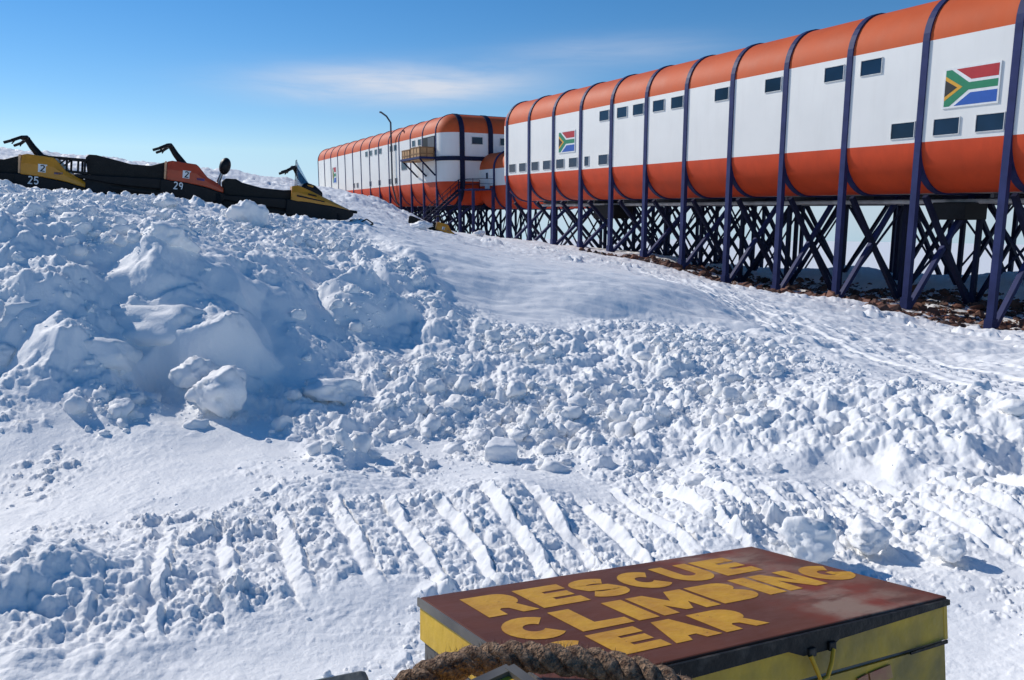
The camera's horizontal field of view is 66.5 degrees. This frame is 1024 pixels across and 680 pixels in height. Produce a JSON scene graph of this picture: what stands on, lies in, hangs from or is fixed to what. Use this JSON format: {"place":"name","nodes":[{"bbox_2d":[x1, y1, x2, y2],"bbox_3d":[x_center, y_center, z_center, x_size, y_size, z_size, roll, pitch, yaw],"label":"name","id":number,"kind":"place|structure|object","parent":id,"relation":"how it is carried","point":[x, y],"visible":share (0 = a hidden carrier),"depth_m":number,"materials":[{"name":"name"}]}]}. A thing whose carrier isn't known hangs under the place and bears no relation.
{"place":"outdoors","nodes":[
{"label":"outdoors","id":0,"kind":"place"},
{"bbox_2d":[0,147,1023,679],"bbox_3d":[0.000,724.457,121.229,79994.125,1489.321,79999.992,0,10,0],"label":"snow ground","id":1,"kind":"structure","parent":0,"point":[188,597],"depth_m":5.72,"materials":[{"name":"white snow"}]},
{"bbox_2d":[0,300,40,326],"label":"snow block","id":2,"kind":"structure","parent":1,"relation":"on","point":[11,311],"depth_m":6.82,"materials":[{"name":"white snow"}]},
{"bbox_2d":[0,135,86,190],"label":"snowmobile","id":3,"kind":"object","parent":1,"relation":"on","point":[38,169],"visible":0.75,"depth_m":16.79,"materials":[{"name":"yellow plastic"}]},
{"bbox_2d":[84,337,142,372],"bbox_3d":[-3.662,0.197,6.789,0.794,0.414,0.463,-2,-19,-14],"label":"snow block","id":4,"kind":"object","parent":1,"relation":"on","point":[116,354],"depth_m":6.67,"materials":[{"name":"white snow"}]},
{"bbox_2d":[43,143,256,203],"bbox_3d":[-8.145,-3.830,17.891,4.431,1.420,1.020,4,8,-21],"label":"snowmobile","id":5,"kind":"object","parent":1,"relation":"on","point":[180,177],"visible":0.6,"depth_m":17.63,"materials":[{"name":"black plastic"}]},
{"bbox_2d":[111,304,204,346],"bbox_3d":[-3.351,-0.055,7.401,1.148,0.515,0.578,1,-16,7],"label":"snow block","id":6,"kind":"object","parent":1,"relation":"on","point":[150,326],"depth_m":7.19,"materials":[{"name":"white snow"}]},
{"bbox_2d":[152,192,177,207],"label":"snow block","id":7,"kind":"object","parent":1,"relation":"on","point":[167,199],"depth_m":14.05,"materials":[{"name":"white snow"}]},
{"bbox_2d":[142,221,201,252],"bbox_3d":[-3.558,-1.039,8.132,0.525,0.400,0.437,5,11,29],"label":"snow block","id":8,"kind":"object","parent":1,"relation":"on","point":[174,234],"depth_m":7.95,"materials":[{"name":"white snow"}]},
{"bbox_2d":[168,355,220,388],"bbox_3d":[-2.795,0.286,6.850,0.386,0.317,0.420,0,10,0],"label":"snow block","id":9,"kind":"object","parent":1,"relation":"on","point":[189,372],"depth_m":6.71,"materials":[{"name":"white snow"}]},
{"bbox_2d":[184,365,246,417],"bbox_3d":[-2.460,0.443,6.589,0.550,0.494,0.613,0,10,0],"label":"snow block","id":10,"kind":"object","parent":1,"relation":"on","point":[221,392],"depth_m":6.39,"materials":[{"name":"white snow"}]},
{"bbox_2d":[226,199,268,227],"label":"snow block","id":11,"kind":"object","parent":1,"relation":"on","point":[253,213],"depth_m":14.00,"materials":[{"name":"white snow"}]},
{"bbox_2d":[213,158,373,225],"bbox_3d":[-5.290,-3.588,18.969,3.830,1.552,1.020,5,7,-21],"label":"snowmobile","id":12,"kind":"object","parent":1,"relation":"on","point":[304,197],"visible":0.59,"depth_m":18.66,"materials":[{"name":"black plastic"}]},
{"bbox_2d":[302,377,364,403],"bbox_3d":[-1.648,0.488,7.250,0.571,0.283,0.487,0,10,0],"label":"snow block","id":13,"kind":"object","parent":1,"relation":"on","point":[328,390],"depth_m":7.13,"materials":[{"name":"white snow"}]},
{"bbox_2d":[410,221,433,229],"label":"snow block","id":14,"kind":"object","parent":1,"relation":"on","point":[422,225],"depth_m":36.32,"materials":[{"name":"white snow"}]},
{"bbox_2d":[408,215,453,233],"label":"snowmobile","id":15,"kind":"object","parent":1,"relation":"on","point":[441,226],"visible":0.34,"depth_m":44.99,"materials":[{"name":"yellow plastic"}]},
{"bbox_2d":[318,111,550,239],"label":"station module","id":16,"kind":"object","parent":1,"relation":"on","point":[463,145],"visible":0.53,"depth_m":86.07,"materials":[{"name":"red paint"}]},
{"bbox_2d":[401,162,406,170],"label":"window","id":17,"kind":"structure","parent":16,"relation":"in","point":[403,167],"depth_m":88.57,"materials":[{"name":"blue glass"}]},
{"bbox_2d":[401,149,418,162],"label":"wooden crate","id":18,"kind":"object","parent":16,"relation":"on","point":[405,154],"visible":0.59,"depth_m":83.08,"materials":[{"name":"brown wood"}]},
{"bbox_2d":[410,146,433,161],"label":"wooden crate","id":19,"kind":"object","parent":16,"relation":"on","point":[421,151],"visible":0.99,"depth_m":80.02,"materials":[{"name":"brown wood"}]},
{"bbox_2d":[422,135,434,151],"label":"cargo door","id":20,"kind":"structure","parent":16,"relation":"in","point":[424,140],"depth_m":81.98,"materials":[{"name":"black plastic"}]},
{"bbox_2d":[471,136,482,144],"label":"window","id":21,"kind":"structure","parent":16,"relation":"in","point":[474,140],"depth_m":79.93,"materials":[{"name":"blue glass"}]},
{"bbox_2d":[500,138,503,145],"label":"window","id":22,"kind":"structure","parent":16,"relation":"in","point":[501,139],"depth_m":81.28,"materials":[{"name":"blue glass"}]},
{"bbox_2d":[417,178,494,235],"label":"outside staircase","id":23,"kind":"structure","parent":1,"relation":"on","point":[458,194],"depth_m":78.17,"materials":[{"name":"blue metal"}]},
{"bbox_2d":[472,230,485,236],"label":"snow block","id":24,"kind":"object","parent":1,"relation":"on","point":[481,233],"depth_m":52.09,"materials":[{"name":"white snow"}]},
{"bbox_2d":[484,436,517,463],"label":"snow block","id":25,"kind":"object","parent":1,"relation":"on","point":[501,450],"depth_m":6.03,"materials":[{"name":"white snow"}]},
{"bbox_2d":[0,179,1023,587],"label":"snow clods","id":26,"kind":"object","parent":1,"relation":"on","point":[120,403],"visible":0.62,"depth_m":7.45,"materials":[{"name":"white snow"}]},
{"bbox_2d":[0,184,1023,677],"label":"snow rubble","id":27,"kind":"object","parent":1,"relation":"on","point":[480,414],"visible":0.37,"depth_m":7.03,"materials":[{"name":"white snow"}]},
{"bbox_2d":[480,151,589,237],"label":"link module","id":28,"kind":"object","parent":1,"relation":"on","point":[492,165],"visible":0.25,"depth_m":77.68,"materials":[{"name":"red paint"}]},
{"bbox_2d":[485,169,489,188],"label":"door","id":29,"kind":"structure","parent":28,"relation":"in","point":[487,171],"depth_m":78.97,"materials":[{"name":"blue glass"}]},
{"bbox_2d":[504,0,1023,328],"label":"station module","id":30,"kind":"object","parent":1,"relation":"on","point":[902,116],"visible":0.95,"depth_m":38.37,"materials":[{"name":"red paint"}]},
{"bbox_2d":[509,164,515,172],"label":"window","id":31,"kind":"structure","parent":30,"relation":"in","point":[512,167],"depth_m":62.55,"materials":[{"name":"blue glass"}]},
{"bbox_2d":[519,163,525,171],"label":"window","id":32,"kind":"structure","parent":30,"relation":"in","point":[522,166],"depth_m":61.11,"materials":[{"name":"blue glass"}]},
{"bbox_2d":[531,161,538,170],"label":"window","id":33,"kind":"structure","parent":30,"relation":"in","point":[534,165],"depth_m":59.38,"materials":[{"name":"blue glass"}]},
{"bbox_2d":[543,160,550,169],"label":"window","id":34,"kind":"structure","parent":30,"relation":"in","point":[546,164],"depth_m":57.82,"materials":[{"name":"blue glass"}]},
{"bbox_2d":[556,159,563,168],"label":"window","id":35,"kind":"structure","parent":30,"relation":"in","point":[559,162],"depth_m":56.29,"materials":[{"name":"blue glass"}]},
{"bbox_2d":[569,157,577,167],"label":"window","id":36,"kind":"structure","parent":30,"relation":"in","point":[572,161],"depth_m":54.73,"materials":[{"name":"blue glass"}]},
{"bbox_2d":[584,156,588,165],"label":"window","id":37,"kind":"structure","parent":30,"relation":"in","point":[586,158],"depth_m":53.28,"materials":[{"name":"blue glass"}]},
{"bbox_2d":[598,154,607,164],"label":"window","id":38,"kind":"structure","parent":30,"relation":"in","point":[602,159],"depth_m":51.54,"materials":[{"name":"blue glass"}]},
{"bbox_2d":[599,109,608,121],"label":"window","id":39,"kind":"structure","parent":30,"relation":"in","point":[603,115],"depth_m":51.08,"materials":[{"name":"blue glass"}]},
{"bbox_2d":[617,106,627,118],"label":"window","id":40,"kind":"structure","parent":30,"relation":"in","point":[621,111],"depth_m":49.36,"materials":[{"name":"blue glass"}]},
{"bbox_2d":[632,103,643,115],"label":"window","id":41,"kind":"structure","parent":30,"relation":"in","point":[638,109],"depth_m":47.89,"materials":[{"name":"blue glass"}]},
{"bbox_2d":[652,99,664,111],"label":"window","id":42,"kind":"structure","parent":30,"relation":"in","point":[658,105],"depth_m":46.18,"materials":[{"name":"blue glass"}]},
{"bbox_2d":[671,95,683,108],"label":"window","id":43,"kind":"structure","parent":30,"relation":"in","point":[678,101],"depth_m":44.72,"materials":[{"name":"blue glass"}]},
{"bbox_2d":[714,86,729,101],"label":"window","id":44,"kind":"structure","parent":30,"relation":"in","point":[720,94],"depth_m":41.62,"materials":[{"name":"blue glass"}]},
{"bbox_2d":[764,76,781,92],"bbox_3d":[12.879,-12.576,38.494,0.060,0.668,1.068,-5,11,-28],"label":"window","id":45,"kind":"structure","parent":30,"relation":"in","point":[772,84],"depth_m":38.47,"materials":[{"name":"blue glass"}]},
{"bbox_2d":[824,64,844,82],"bbox_3d":[14.588,-12.050,35.353,0.060,0.668,1.068,-5,11,-28],"label":"window","id":46,"kind":"structure","parent":30,"relation":"in","point":[834,73],"depth_m":35.34,"materials":[{"name":"blue glass"}]},
{"bbox_2d":[860,57,882,76],"bbox_3d":[15.499,-11.770,33.678,0.060,0.668,1.068,-5,11,-28],"label":"window","id":47,"kind":"structure","parent":30,"relation":"in","point":[874,66],"depth_m":33.66,"materials":[{"name":"blue glass"}]},
{"bbox_2d":[890,121,915,139],"bbox_3d":[16.323,-8.745,32.626,0.060,0.668,1.098,-5,11,-28],"label":"window","id":48,"kind":"structure","parent":30,"relation":"in","point":[904,130],"depth_m":32.61,"materials":[{"name":"blue glass"}]},
{"bbox_2d":[932,116,960,135],"bbox_3d":[17.223,-8.468,30.971,0.060,0.668,1.098,-5,11,-28],"label":"window","id":49,"kind":"structure","parent":30,"relation":"in","point":[951,125],"depth_m":30.96,"materials":[{"name":"blue glass"}]},
{"bbox_2d":[974,112,1005,132],"bbox_3d":[18.039,-8.217,29.473,0.060,0.668,1.098,-5,11,-28],"label":"window","id":50,"kind":"structure","parent":30,"relation":"in","point":[987,122],"depth_m":29.46,"materials":[{"name":"blue glass"}]},
{"bbox_2d":[579,247,1023,330],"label":"stones","id":51,"kind":"object","parent":1,"relation":"on","point":[944,296],"visible":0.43,"depth_m":35.72,"materials":[{"name":"brown stone"}]},
{"bbox_2d":[779,516,835,563],"bbox_3d":[1.499,1.003,3.968,0.276,0.259,0.244,4,10,24],"label":"snow block","id":52,"kind":"object","parent":1,"relation":"on","point":[810,539],"depth_m":3.89,"materials":[{"name":"white snow"}]},
{"bbox_2d":[844,514,891,554],"bbox_3d":[1.890,1.028,4.142,0.212,0.164,0.258,0,10,0],"label":"snow block","id":53,"kind":"object","parent":1,"relation":"on","point":[866,535],"depth_m":4.07,"materials":[{"name":"white snow"}]},
{"bbox_2d":[927,533,966,562],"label":"snow block","id":54,"kind":"object","parent":1,"relation":"on","point":[950,547],"depth_m":3.90,"materials":[{"name":"white snow"}]},
{"bbox_2d":[961,380,991,391],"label":"snow block","id":55,"kind":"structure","parent":1,"relation":"on","point":[985,385],"depth_m":6.40,"materials":[{"name":"white snow"}]},
{"bbox_2d":[0,0,1023,243],"label":"sky","id":56,"kind":"structure","parent":0,"point":[262,86],"materials":[{"name":"blue"}]},
{"bbox_3d":[0.369,1.235,1.272,0.766,0.603,0.840,1,-3,-29],"label":"cargo sledge","id":57,"kind":"object","parent":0,"visible":0},
{"bbox_2d":[317,671,368,679],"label":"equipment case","id":58,"kind":"object","parent":57,"relation":"on","point":[359,675],"visible":1,"depth_m":0.96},
{"bbox_2d":[471,664,535,679],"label":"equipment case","id":59,"kind":"object","parent":57,"relation":"on","point":[510,672],"visible":1,"depth_m":0.96,"materials":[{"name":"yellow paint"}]},
{"bbox_2d":[417,547,949,679],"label":"gear box","id":60,"kind":"object","parent":57,"relation":"on","point":[749,613],"visible":0.94,"depth_m":1.33,"materials":[{"name":"yellow paint"}]},
{"bbox_2d":[389,638,694,679],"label":"rope","id":61,"kind":"object","parent":60,"relation":"on","point":[466,662],"visible":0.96,"depth_m":1.02,"materials":[{"name":"brown fabric"}]}
]}

